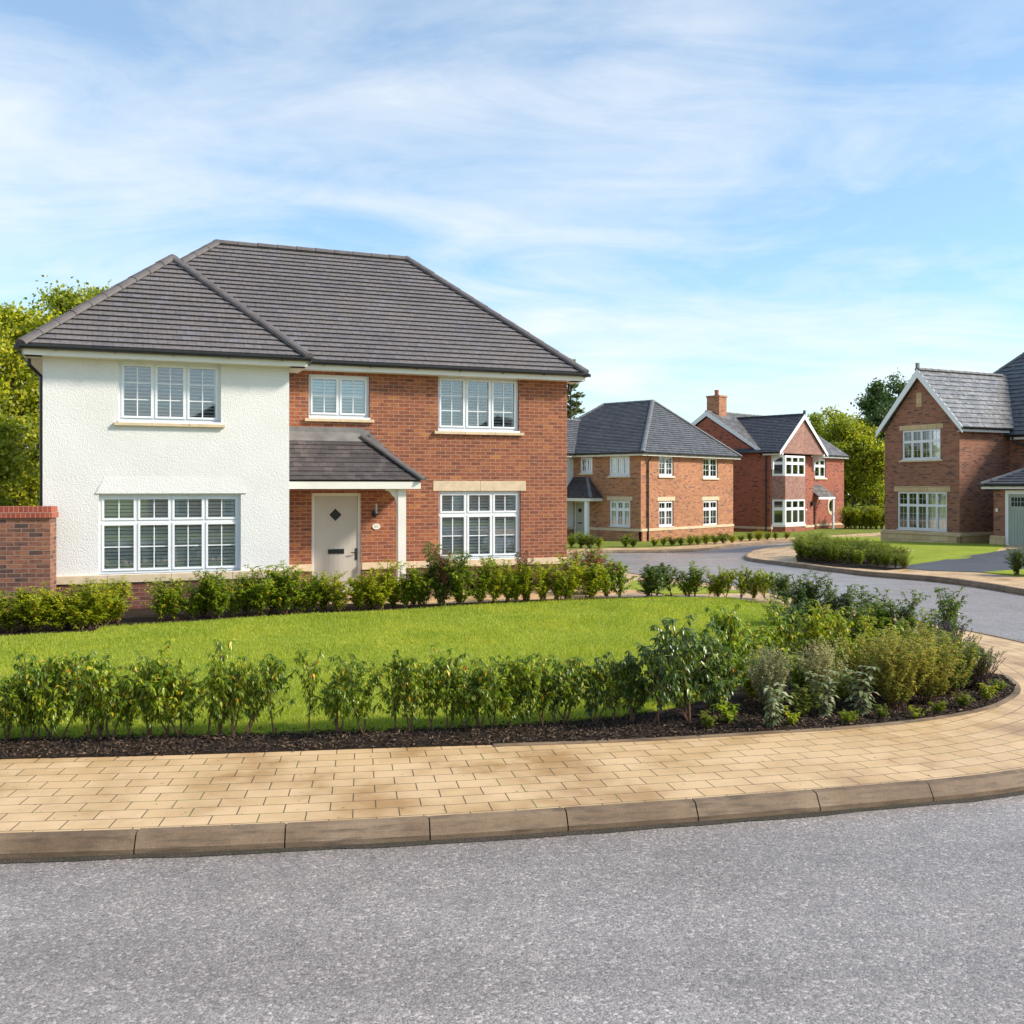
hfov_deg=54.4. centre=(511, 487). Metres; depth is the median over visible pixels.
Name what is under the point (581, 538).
shrub
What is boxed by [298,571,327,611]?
shrub
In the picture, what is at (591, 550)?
shrub
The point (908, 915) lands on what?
road
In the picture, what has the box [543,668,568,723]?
shrub
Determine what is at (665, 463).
window
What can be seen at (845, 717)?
weed
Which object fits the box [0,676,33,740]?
shrub
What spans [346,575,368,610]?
shrub
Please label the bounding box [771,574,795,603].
shrub
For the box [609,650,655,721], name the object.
shrub
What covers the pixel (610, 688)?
shrub
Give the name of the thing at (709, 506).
window
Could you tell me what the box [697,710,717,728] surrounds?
weed
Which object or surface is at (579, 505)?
door
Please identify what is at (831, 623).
shrub
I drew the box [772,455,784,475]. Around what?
window
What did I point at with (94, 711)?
shrub
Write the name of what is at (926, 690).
shrub
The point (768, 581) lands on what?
shrub
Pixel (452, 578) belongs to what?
shrub
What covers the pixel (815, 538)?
shrub
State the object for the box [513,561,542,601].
shrub
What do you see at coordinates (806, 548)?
shrub
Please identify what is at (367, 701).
shrub
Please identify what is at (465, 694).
shrub
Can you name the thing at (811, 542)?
shrub
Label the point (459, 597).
shrub
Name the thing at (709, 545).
pavement
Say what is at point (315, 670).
shrub
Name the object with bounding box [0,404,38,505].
tree
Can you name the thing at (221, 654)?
shrub
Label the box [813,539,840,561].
shrub
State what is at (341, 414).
window
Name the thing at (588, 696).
shrub
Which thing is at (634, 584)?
lawn
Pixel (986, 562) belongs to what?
driveway
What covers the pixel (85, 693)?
shrub
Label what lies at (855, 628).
shrub
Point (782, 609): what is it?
shrub
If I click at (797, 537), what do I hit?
shrub
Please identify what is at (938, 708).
weed
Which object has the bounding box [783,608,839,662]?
shrub
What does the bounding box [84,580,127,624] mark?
shrub
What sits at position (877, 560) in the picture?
shrub
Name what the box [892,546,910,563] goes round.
shrub
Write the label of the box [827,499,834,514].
oval window
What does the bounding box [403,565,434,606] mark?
shrub
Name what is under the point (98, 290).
tree
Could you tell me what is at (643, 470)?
detached house
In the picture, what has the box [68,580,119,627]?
shrub
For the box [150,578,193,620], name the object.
shrub
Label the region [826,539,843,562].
shrub
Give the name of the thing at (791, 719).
weed
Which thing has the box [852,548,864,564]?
shrub
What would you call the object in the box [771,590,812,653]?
shrub
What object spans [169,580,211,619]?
shrub
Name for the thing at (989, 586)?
kerb
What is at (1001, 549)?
pavement base
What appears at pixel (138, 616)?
planting bed
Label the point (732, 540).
shrub
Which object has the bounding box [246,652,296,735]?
shrub
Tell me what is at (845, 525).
shrub
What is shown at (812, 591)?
shrub
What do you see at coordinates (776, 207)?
sky
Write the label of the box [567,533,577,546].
shrub
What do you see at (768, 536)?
shrub
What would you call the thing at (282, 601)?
shrub
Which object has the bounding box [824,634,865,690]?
shrub
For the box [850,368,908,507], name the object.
tree
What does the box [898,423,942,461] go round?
window
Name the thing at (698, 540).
shrub
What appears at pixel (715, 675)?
shrub
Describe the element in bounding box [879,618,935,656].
shrub
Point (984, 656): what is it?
shrub
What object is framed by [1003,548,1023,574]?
shrub
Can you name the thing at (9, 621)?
shrub
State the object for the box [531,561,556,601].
shrub
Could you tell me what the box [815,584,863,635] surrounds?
shrub
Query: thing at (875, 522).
shrub
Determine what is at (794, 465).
window
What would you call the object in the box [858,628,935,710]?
shrub
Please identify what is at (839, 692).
shrub
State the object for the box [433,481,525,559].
window
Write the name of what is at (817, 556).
shrub
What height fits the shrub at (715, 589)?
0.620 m
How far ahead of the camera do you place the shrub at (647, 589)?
19.43 m
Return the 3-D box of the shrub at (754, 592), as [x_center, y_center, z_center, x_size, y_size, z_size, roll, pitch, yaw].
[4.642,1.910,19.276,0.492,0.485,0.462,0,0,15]
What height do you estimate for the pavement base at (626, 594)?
0.548 m
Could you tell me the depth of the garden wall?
16.59 m
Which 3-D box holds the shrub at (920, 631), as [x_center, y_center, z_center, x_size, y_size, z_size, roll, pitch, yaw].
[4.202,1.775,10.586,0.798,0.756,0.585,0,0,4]
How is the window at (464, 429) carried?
in the detached house at (232, 408)
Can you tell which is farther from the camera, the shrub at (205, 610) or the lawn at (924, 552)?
the lawn at (924, 552)
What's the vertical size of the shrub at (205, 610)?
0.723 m
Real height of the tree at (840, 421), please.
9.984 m
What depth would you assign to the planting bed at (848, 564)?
29.12 m
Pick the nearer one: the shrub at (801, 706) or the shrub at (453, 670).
the shrub at (453, 670)
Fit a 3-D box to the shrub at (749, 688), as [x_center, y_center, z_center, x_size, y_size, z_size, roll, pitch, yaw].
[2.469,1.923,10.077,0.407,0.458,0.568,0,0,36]
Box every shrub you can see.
[0,588,31,632]
[0,590,10,608]
[0,651,84,738]
[0,665,64,739]
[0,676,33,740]
[1,679,51,738]
[10,587,45,629]
[13,582,54,631]
[28,657,99,739]
[34,587,76,630]
[44,581,109,629]
[46,586,87,627]
[52,649,114,738]
[67,669,123,738]
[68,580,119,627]
[80,660,139,738]
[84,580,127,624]
[85,575,136,622]
[109,684,139,737]
[116,639,177,736]
[126,672,193,736]
[134,655,212,736]
[140,577,183,620]
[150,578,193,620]
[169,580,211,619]
[178,576,228,616]
[189,667,236,734]
[192,567,242,617]
[202,639,237,734]
[210,654,257,735]
[220,578,253,616]
[231,572,258,614]
[232,568,277,615]
[232,655,299,736]
[244,560,311,614]
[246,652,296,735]
[249,566,291,613]
[275,567,325,613]
[294,648,328,735]
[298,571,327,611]
[310,575,333,610]
[313,653,372,734]
[321,570,355,611]
[331,660,394,733]
[346,570,382,608]
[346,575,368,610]
[355,559,408,609]
[375,649,418,732]
[380,657,437,732]
[384,568,423,607]
[386,575,404,607]
[398,565,433,606]
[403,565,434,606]
[409,655,451,731]
[421,542,472,606]
[425,643,477,729]
[429,549,453,606]
[441,551,485,604]
[446,668,489,728]
[464,555,496,604]
[464,656,511,728]
[470,668,514,728]
[480,557,516,603]
[489,653,539,727]
[490,563,523,602]
[501,653,565,725]
[502,565,530,602]
[507,669,546,726]
[513,550,533,600]
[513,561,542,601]
[526,652,601,723]
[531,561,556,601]
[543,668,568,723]
[545,561,571,600]
[548,560,590,599]
[554,546,602,586]
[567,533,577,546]
[569,548,610,586]
[571,562,611,599]
[572,531,589,547]
[572,545,614,565]
[574,651,633,722]
[582,533,600,547]
[583,563,617,598]
[588,662,632,722]
[593,538,604,546]
[600,560,618,596]
[605,561,639,597]
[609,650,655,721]
[619,534,633,546]
[629,537,638,546]
[634,613,723,722]
[635,565,661,596]
[637,636,700,723]
[643,563,668,595]
[650,537,659,545]
[653,562,682,596]
[660,536,668,545]
[666,537,679,545]
[668,560,709,596]
[673,536,685,544]
[683,570,706,596]
[684,534,696,544]
[688,630,748,715]
[694,535,703,544]
[699,533,712,543]
[702,566,735,596]
[702,602,757,703]
[707,534,722,543]
[710,568,738,597]
[714,532,731,542]
[725,534,737,542]
[730,565,757,597]
[733,623,771,690]
[739,647,782,706]
[739,656,768,699]
[744,574,761,597]
[745,531,754,540]
[745,642,793,711]
[750,569,773,597]
[753,529,764,539]
[753,604,809,676]
[759,595,792,624]
[760,570,789,599]
[761,682,793,726]
[764,531,771,539]
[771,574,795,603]
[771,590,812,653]
[772,531,778,539]
[778,569,841,621]
[781,531,790,538]
[782,581,817,612]
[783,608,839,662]
[784,683,821,717]
[785,651,813,694]
[788,538,807,559]
[790,535,816,557]
[792,533,806,549]
[792,635,848,709]
[794,639,840,696]
[799,533,825,557]
[801,539,817,560]
[804,669,841,717]
[805,533,824,558]
[806,664,853,703]
[807,530,827,539]
[808,540,821,560]
[809,599,853,656]
[813,536,841,550]
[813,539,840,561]
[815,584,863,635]
[824,536,846,559]
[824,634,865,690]
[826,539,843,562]
[832,606,874,644]
[834,537,852,559]
[834,544,851,562]
[835,507,855,528]
[837,506,855,528]
[837,626,913,697]
[840,665,880,716]
[843,545,858,563]
[844,535,863,548]
[849,504,865,528]
[849,509,863,528]
[849,540,873,560]
[849,585,895,645]
[852,505,877,528]
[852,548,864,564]
[853,597,909,645]
[856,615,901,661]
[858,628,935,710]
[859,537,879,552]
[861,505,879,528]
[862,549,874,565]
[864,544,875,559]
[865,506,883,528]
[867,543,888,551]
[869,547,887,565]
[873,505,884,528]
[873,538,888,548]
[873,620,951,690]
[875,508,884,525]
[875,548,895,566]
[876,589,929,635]
[877,542,894,558]
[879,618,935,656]
[882,629,979,704]
[890,552,903,567]
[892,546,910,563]
[894,551,913,567]
[910,607,938,639]
[913,628,967,674]
[926,627,981,695]
[927,586,972,642]
[953,641,1007,686]
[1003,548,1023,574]
[1017,548,1023,567]
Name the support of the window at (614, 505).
in the detached house at (643, 470)
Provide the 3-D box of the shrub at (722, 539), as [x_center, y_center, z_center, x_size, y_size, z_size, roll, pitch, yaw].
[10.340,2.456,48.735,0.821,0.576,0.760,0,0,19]
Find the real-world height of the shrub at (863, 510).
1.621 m
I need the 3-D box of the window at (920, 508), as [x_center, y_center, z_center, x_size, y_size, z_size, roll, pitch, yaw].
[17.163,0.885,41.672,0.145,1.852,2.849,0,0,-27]
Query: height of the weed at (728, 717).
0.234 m
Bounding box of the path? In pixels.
[427,583,734,600]
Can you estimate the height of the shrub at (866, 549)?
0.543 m
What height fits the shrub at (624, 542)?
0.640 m
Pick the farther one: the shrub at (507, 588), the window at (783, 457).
the window at (783, 457)
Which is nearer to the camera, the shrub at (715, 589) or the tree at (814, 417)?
the shrub at (715, 589)
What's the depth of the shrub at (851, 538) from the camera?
31.82 m
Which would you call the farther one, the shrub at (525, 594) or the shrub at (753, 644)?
the shrub at (525, 594)
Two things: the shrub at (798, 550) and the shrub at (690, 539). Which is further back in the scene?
the shrub at (690, 539)
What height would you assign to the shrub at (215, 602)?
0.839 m
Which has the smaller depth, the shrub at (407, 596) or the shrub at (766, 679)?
the shrub at (766, 679)
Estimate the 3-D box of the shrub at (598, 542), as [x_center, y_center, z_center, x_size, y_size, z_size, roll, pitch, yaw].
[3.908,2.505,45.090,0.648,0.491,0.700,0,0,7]
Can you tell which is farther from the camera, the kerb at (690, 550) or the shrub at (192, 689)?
the kerb at (690, 550)
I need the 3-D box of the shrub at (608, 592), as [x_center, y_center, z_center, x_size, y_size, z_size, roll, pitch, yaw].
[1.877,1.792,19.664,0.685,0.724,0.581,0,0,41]
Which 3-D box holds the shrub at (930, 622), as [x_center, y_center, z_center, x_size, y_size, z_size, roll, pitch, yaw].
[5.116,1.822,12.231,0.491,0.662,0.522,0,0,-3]
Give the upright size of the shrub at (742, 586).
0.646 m
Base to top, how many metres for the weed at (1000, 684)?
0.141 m
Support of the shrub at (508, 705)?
on the planting bed at (138, 616)
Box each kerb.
[0,565,1023,858]
[493,676,1020,746]
[567,535,880,556]
[744,544,1023,594]
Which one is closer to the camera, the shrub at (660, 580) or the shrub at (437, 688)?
the shrub at (437, 688)
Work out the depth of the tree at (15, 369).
26.65 m
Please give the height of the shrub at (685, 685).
1.035 m
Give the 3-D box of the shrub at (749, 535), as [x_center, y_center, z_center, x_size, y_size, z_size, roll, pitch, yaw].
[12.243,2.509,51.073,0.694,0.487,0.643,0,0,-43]
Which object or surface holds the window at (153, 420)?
in the detached house at (232, 408)
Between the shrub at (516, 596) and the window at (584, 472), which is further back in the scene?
the window at (584, 472)
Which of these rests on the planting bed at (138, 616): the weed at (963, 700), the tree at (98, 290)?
the weed at (963, 700)
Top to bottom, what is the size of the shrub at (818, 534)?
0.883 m
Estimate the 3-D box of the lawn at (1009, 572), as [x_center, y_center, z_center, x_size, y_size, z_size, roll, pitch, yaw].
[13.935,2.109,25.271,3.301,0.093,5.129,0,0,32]
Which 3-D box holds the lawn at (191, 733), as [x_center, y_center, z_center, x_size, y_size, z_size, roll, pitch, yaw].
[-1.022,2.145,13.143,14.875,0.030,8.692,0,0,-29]
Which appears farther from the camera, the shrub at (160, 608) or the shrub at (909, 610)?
the shrub at (160, 608)
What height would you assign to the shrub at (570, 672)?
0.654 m
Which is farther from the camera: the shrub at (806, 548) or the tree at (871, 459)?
the tree at (871, 459)
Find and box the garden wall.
[0,506,58,614]
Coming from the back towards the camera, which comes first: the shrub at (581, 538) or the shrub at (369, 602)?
the shrub at (581, 538)
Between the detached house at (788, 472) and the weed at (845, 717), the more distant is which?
the detached house at (788, 472)
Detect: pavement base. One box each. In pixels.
[285,586,653,841]
[759,545,1023,557]
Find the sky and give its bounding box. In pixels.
[0,0,1023,494]
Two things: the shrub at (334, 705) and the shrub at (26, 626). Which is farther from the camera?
the shrub at (26, 626)
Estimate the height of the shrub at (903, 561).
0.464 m
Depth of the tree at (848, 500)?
81.58 m
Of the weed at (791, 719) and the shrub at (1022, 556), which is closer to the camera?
the weed at (791, 719)
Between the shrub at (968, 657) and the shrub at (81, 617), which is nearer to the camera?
the shrub at (968, 657)
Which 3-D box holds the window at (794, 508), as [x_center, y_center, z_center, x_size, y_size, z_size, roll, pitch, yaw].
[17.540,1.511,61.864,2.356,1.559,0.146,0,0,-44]
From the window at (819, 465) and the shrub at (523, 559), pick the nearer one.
the shrub at (523, 559)
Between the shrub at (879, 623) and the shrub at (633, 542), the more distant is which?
the shrub at (633, 542)
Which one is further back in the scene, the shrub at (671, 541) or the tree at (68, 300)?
the shrub at (671, 541)
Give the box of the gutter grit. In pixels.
[0,790,1023,862]
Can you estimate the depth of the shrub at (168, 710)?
8.50 m
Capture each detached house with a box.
[13,239,590,608]
[567,399,742,540]
[691,390,850,531]
[876,352,1023,545]
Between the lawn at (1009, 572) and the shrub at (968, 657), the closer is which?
the shrub at (968, 657)
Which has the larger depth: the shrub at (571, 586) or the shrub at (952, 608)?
the shrub at (571, 586)
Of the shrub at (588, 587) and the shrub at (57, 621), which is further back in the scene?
the shrub at (588, 587)
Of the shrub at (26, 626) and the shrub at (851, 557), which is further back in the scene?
the shrub at (851, 557)
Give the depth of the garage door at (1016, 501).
37.70 m
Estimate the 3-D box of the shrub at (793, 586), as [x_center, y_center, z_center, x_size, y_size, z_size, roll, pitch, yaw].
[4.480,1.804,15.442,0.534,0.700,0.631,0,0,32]
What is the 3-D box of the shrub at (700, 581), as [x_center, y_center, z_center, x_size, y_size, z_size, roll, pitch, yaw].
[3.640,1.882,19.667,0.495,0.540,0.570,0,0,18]
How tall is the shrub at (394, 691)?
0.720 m
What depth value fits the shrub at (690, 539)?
47.24 m
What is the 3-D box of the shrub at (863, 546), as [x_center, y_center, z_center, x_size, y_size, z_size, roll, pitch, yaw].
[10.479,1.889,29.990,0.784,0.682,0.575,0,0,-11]
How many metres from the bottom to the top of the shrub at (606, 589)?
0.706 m
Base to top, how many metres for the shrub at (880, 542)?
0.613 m
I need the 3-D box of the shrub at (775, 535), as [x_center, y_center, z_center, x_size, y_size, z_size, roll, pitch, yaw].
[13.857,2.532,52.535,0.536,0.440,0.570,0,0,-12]
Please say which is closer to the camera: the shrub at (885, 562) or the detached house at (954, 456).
the shrub at (885, 562)
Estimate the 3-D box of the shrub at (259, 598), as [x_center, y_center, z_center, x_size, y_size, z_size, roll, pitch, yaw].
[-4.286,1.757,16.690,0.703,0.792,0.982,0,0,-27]
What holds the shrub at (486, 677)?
on the planting bed at (138, 616)
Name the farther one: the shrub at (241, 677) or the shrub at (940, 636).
the shrub at (940, 636)
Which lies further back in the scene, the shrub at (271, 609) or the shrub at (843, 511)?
the shrub at (843, 511)
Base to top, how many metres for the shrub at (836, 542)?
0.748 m
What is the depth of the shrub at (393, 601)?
17.71 m
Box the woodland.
[20,452,883,509]
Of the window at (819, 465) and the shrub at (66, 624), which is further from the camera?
the window at (819, 465)
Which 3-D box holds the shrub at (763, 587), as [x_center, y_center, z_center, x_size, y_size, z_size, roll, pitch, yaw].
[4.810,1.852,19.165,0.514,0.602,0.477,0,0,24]
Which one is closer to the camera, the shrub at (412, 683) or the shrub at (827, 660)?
the shrub at (412, 683)
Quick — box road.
[0,543,1023,1023]
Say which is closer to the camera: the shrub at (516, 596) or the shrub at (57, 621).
the shrub at (57, 621)
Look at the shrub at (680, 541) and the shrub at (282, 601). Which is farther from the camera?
the shrub at (680, 541)
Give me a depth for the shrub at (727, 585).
19.43 m
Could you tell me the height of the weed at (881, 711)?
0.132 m
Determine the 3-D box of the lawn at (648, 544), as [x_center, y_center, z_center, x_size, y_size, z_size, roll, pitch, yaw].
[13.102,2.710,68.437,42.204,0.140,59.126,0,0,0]
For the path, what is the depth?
20.09 m
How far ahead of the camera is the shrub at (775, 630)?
11.16 m
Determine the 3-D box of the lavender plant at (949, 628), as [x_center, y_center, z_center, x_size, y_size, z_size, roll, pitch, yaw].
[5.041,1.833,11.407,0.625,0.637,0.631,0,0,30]
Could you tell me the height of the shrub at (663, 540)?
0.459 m
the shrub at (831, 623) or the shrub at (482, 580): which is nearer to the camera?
the shrub at (831, 623)
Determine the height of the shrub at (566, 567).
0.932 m
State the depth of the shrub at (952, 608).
11.85 m
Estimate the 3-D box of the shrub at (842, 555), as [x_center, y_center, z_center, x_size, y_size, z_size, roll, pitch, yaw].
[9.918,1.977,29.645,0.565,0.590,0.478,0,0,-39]
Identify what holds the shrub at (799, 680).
on the planting bed at (138, 616)
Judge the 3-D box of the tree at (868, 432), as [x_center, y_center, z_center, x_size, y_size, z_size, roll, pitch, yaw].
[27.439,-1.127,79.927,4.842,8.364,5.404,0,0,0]
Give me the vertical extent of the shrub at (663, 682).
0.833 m
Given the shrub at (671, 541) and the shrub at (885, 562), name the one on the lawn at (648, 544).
the shrub at (671, 541)
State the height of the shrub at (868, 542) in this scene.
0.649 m
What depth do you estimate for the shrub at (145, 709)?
8.44 m
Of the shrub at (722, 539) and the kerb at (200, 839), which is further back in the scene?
the shrub at (722, 539)
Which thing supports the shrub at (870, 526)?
on the lawn at (648, 544)
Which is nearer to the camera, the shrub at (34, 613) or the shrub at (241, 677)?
the shrub at (241, 677)
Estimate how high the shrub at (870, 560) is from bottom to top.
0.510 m
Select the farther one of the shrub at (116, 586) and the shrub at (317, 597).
the shrub at (317, 597)
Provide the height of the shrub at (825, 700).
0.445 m
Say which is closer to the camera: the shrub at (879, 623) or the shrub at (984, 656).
the shrub at (984, 656)
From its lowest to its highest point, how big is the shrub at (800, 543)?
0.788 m
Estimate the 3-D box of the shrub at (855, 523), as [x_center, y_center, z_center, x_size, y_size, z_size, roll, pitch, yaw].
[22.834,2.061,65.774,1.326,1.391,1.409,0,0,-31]
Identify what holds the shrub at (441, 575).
on the planting bed at (138, 616)
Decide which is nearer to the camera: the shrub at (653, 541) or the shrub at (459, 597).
the shrub at (459, 597)
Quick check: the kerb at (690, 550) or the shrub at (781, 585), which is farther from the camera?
the kerb at (690, 550)
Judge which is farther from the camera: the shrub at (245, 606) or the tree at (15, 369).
the tree at (15, 369)
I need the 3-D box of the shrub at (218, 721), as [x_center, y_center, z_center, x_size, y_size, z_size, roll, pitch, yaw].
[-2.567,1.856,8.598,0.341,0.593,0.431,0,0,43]
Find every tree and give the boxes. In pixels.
[0,298,61,505]
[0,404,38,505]
[9,275,106,501]
[72,279,112,298]
[567,358,585,418]
[807,411,826,436]
[812,405,862,507]
[836,421,884,509]
[844,494,850,509]
[845,434,884,509]
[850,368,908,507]
[855,415,881,515]
[859,395,896,492]
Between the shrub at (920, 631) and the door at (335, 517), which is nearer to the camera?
the shrub at (920, 631)
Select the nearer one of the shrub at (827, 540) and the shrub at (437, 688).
the shrub at (437, 688)
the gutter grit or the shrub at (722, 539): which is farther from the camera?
the shrub at (722, 539)
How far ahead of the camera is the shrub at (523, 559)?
18.70 m
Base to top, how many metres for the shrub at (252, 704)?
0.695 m
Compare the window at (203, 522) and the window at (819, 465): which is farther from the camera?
the window at (819, 465)
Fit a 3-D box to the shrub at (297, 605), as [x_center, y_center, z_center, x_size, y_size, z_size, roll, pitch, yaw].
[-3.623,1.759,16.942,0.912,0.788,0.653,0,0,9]
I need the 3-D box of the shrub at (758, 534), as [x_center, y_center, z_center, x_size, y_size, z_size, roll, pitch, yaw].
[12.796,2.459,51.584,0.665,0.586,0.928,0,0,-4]
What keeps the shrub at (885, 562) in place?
on the planting bed at (848, 564)
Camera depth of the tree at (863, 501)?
83.85 m
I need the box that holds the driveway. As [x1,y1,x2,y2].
[890,548,1023,572]
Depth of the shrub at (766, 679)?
9.45 m
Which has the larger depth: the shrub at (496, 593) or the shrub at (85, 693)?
the shrub at (496, 593)
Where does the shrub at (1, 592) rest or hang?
on the planting bed at (138, 616)
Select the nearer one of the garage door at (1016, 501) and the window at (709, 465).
the garage door at (1016, 501)
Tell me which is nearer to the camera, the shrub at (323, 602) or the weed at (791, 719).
the weed at (791, 719)
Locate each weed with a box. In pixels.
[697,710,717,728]
[711,696,741,722]
[782,705,800,724]
[838,709,858,722]
[873,703,889,717]
[908,705,930,717]
[928,700,946,712]
[951,692,975,707]
[976,683,999,699]
[987,678,1009,691]
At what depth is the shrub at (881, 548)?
28.82 m
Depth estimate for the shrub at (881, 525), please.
66.22 m
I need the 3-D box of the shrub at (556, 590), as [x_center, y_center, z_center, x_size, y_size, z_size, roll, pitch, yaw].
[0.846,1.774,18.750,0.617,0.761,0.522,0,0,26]
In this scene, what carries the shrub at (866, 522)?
on the lawn at (648, 544)
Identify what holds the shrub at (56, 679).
on the planting bed at (138, 616)
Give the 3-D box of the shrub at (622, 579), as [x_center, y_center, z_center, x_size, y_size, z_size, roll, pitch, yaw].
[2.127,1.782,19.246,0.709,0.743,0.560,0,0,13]
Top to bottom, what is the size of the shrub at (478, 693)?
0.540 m
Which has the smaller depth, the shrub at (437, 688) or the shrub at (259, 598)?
the shrub at (437, 688)
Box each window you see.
[99,494,239,574]
[114,361,224,427]
[305,374,373,422]
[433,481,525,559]
[434,376,523,435]
[578,457,593,474]
[607,456,630,477]
[607,496,631,527]
[658,456,675,477]
[658,497,674,526]
[702,458,719,479]
[702,497,718,524]
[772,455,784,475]
[772,499,784,524]
[785,455,804,475]
[785,499,804,524]
[814,459,827,478]
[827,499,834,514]
[894,486,949,531]
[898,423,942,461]
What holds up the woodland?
on the ground
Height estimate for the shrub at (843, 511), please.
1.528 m
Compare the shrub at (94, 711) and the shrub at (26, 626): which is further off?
the shrub at (26, 626)
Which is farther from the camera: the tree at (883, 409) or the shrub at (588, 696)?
the tree at (883, 409)
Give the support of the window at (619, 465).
in the detached house at (643, 470)
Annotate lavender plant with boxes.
[925,619,981,671]
[959,647,1005,690]
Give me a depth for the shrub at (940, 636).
10.85 m
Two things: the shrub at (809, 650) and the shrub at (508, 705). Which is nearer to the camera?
the shrub at (508, 705)
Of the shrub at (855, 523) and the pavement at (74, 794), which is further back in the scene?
the shrub at (855, 523)
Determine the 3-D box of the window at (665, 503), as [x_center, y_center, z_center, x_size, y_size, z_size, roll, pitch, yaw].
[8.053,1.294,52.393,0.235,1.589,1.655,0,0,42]
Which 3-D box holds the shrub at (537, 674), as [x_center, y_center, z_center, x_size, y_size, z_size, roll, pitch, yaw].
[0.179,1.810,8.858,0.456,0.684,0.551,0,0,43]
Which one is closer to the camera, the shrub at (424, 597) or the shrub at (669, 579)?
the shrub at (424, 597)
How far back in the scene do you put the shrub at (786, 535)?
52.92 m
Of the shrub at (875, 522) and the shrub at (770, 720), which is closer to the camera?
the shrub at (770, 720)
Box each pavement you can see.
[0,566,1023,832]
[567,532,880,552]
[747,544,1023,587]
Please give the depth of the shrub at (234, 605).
16.57 m
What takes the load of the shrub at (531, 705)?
on the planting bed at (138, 616)
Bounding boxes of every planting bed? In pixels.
[0,594,1013,758]
[796,555,902,569]
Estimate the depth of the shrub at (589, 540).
45.01 m
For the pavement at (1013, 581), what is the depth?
25.37 m
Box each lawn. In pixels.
[0,597,784,738]
[567,525,884,548]
[624,580,746,594]
[793,537,1006,564]
[982,569,1023,576]
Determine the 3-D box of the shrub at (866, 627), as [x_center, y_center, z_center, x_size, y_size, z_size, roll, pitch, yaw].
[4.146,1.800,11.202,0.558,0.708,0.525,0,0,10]
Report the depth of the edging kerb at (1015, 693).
8.77 m
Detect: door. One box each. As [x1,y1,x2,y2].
[314,496,357,591]
[576,502,583,538]
[1009,494,1023,545]
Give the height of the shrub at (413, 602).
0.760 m
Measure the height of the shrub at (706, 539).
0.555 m
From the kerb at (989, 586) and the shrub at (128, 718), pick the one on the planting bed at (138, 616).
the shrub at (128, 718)
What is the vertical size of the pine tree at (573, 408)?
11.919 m
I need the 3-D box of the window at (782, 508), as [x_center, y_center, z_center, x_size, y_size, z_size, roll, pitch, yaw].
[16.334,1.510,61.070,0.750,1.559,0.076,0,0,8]
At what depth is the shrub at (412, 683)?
8.68 m
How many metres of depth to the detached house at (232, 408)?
19.82 m
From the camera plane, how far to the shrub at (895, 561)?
27.08 m
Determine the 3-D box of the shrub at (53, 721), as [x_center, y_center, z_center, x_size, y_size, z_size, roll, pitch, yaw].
[-3.818,1.806,8.498,0.596,0.695,0.380,0,0,-43]
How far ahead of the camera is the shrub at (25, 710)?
8.36 m
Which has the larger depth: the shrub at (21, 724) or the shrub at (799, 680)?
the shrub at (799, 680)
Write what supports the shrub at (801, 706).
on the planting bed at (138, 616)
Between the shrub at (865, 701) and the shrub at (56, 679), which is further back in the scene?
the shrub at (865, 701)
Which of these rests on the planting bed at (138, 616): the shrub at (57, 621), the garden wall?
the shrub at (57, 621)
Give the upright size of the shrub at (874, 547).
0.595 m
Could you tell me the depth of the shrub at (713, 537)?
48.29 m
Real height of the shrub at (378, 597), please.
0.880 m
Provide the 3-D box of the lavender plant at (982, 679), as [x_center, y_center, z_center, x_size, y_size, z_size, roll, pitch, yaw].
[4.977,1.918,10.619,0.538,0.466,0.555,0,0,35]
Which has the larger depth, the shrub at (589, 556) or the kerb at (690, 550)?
the kerb at (690, 550)
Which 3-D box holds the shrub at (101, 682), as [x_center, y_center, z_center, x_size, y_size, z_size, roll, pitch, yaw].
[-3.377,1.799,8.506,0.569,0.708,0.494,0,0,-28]
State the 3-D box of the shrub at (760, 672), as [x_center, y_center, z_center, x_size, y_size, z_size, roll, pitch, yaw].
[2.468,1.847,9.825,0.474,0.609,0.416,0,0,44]
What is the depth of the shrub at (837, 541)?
31.35 m
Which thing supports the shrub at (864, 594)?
on the planting bed at (138, 616)
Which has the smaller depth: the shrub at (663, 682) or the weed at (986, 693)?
the shrub at (663, 682)
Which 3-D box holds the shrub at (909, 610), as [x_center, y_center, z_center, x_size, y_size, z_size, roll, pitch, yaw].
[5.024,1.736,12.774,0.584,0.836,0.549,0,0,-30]
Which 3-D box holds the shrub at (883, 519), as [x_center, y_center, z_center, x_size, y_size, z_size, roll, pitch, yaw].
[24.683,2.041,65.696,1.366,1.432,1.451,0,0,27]
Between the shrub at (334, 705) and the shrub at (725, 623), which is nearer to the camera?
the shrub at (334, 705)
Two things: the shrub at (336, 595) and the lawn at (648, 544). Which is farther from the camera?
the lawn at (648, 544)
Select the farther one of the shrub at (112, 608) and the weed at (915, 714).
the shrub at (112, 608)

